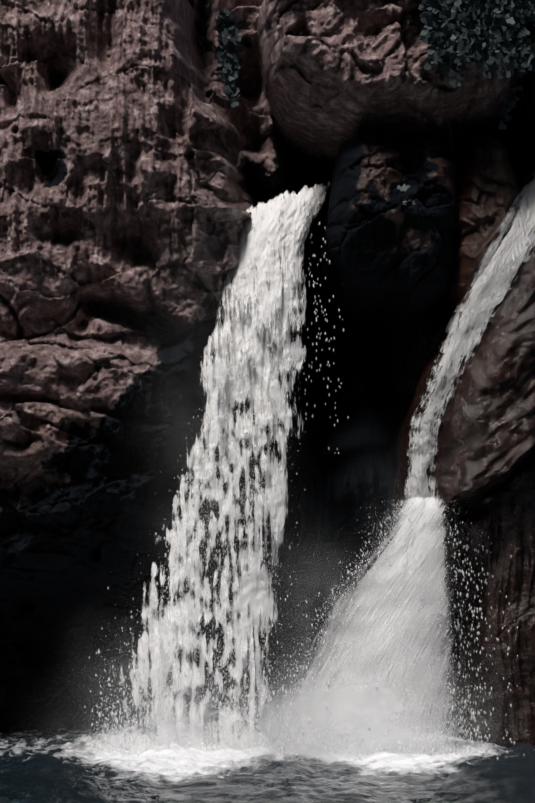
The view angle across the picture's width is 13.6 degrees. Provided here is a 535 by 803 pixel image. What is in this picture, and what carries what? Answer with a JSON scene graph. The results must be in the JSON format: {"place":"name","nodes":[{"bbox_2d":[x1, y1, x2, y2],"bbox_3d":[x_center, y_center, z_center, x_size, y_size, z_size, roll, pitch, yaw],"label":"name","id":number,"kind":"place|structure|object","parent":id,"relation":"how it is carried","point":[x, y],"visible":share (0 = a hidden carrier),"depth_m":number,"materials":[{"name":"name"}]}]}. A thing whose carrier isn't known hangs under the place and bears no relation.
{"place":"outdoors","nodes":[
{"label":"outdoors","id":0,"kind":"place"},
{"bbox_2d":[95,228,337,743],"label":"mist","id":1,"kind":"structure","parent":0,"point":[216,492],"depth_m":23.82,"materials":[{"name":"white liquid"}]},
{"bbox_2d":[0,0,534,746],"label":"rock cliff","id":2,"kind":"structure","parent":0,"point":[116,140],"depth_m":24.68,"materials":[{"name":"brown stone"}]},
{"bbox_2d":[236,484,459,756],"bbox_3d":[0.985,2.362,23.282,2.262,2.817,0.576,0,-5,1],"label":"water spray","id":3,"kind":"object","parent":2,"relation":"attached to","point":[359,600],"depth_m":23.12,"materials":[{"name":"liquid"}]},
{"bbox_2d":[211,0,534,158],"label":"foliage","id":4,"kind":"object","parent":2,"relation":"attached to","point":[473,34],"depth_m":23.80,"materials":[{"name":"green plant"}]},
{"bbox_2d":[397,184,415,205],"bbox_3d":[1.470,-2.238,24.202,0.256,0.279,0.223,0,-5,1],"label":"fern rosette","id":5,"kind":"object","parent":2,"relation":"attached to","point":[404,187],"visible":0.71,"depth_m":24.26,"materials":[{"name":"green plant"}]},
{"bbox_2d":[404,171,534,516],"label":"waterfall","id":6,"kind":"object","parent":2,"relation":"attached to","point":[498,270],"visible":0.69,"depth_m":23.98,"materials":[{"name":"white liquid"}]},
{"bbox_2d":[0,723,534,802],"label":"water pool","id":7,"kind":"structure","parent":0,"point":[52,774],"depth_m":20.45,"materials":[{"name":"black liquid"}]},
{"bbox_2d":[47,557,280,752],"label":"mist","id":8,"kind":"object","parent":7,"relation":"on","point":[151,674],"visible":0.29,"depth_m":23.40,"materials":[{"name":"white liquid"}]},
{"bbox_2d":[13,648,329,755],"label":"mist","id":9,"kind":"object","parent":7,"relation":"on","point":[186,736],"visible":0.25,"depth_m":23.16,"materials":[{"name":"white liquid"}]},
{"bbox_2d":[120,734,228,750],"bbox_3d":[-0.805,3.577,23.720,2.100,0.298,0.500,0,-5,1],"label":"water foam","id":10,"kind":"object","parent":7,"relation":"on","point":[175,739],"depth_m":23.82,"materials":[{"name":"liquid"}]},
{"bbox_2d":[98,182,329,753],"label":"waterfall stream","id":11,"kind":"object","parent":7,"relation":"on","point":[269,234],"visible":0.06,"depth_m":24.36,"materials":[{"name":"liquid"}]},
{"bbox_2d":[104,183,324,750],"bbox_3d":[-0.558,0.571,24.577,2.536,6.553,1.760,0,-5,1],"label":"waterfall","id":12,"kind":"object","parent":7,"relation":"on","point":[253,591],"depth_m":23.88,"materials":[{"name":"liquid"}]},
{"bbox_2d":[183,637,334,755],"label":"mist","id":13,"kind":"object","parent":7,"relation":"on","point":[277,726],"depth_m":22.91,"materials":[{"name":"white liquid"}]},
{"bbox_2d":[20,707,533,763],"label":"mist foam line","id":14,"kind":"object","parent":7,"relation":"on","point":[315,753],"visible":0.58,"depth_m":21.89,"materials":[{"name":"white liquid"}]},
{"bbox_2d":[83,197,517,760],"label":"water droplets","id":15,"kind":"object","parent":7,"relation":"on","point":[328,684],"visible":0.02,"depth_m":23.55},
{"bbox_2d":[196,623,533,760],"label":"water spray","id":16,"kind":"object","parent":7,"relation":"on","point":[350,714],"visible":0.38,"depth_m":22.46,"materials":[{"name":"white liquid"}]},
{"bbox_2d":[276,496,465,755],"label":"waterfall","id":17,"kind":"structure","parent":7,"relation":"on","point":[422,504],"depth_m":22.98,"materials":[{"name":"liquid"}]},
{"bbox_2d":[343,429,469,754],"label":"water spray","id":18,"kind":"object","parent":7,"relation":"on","point":[409,603],"visible":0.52,"depth_m":22.69,"materials":[{"name":"white liquid"}]}
]}

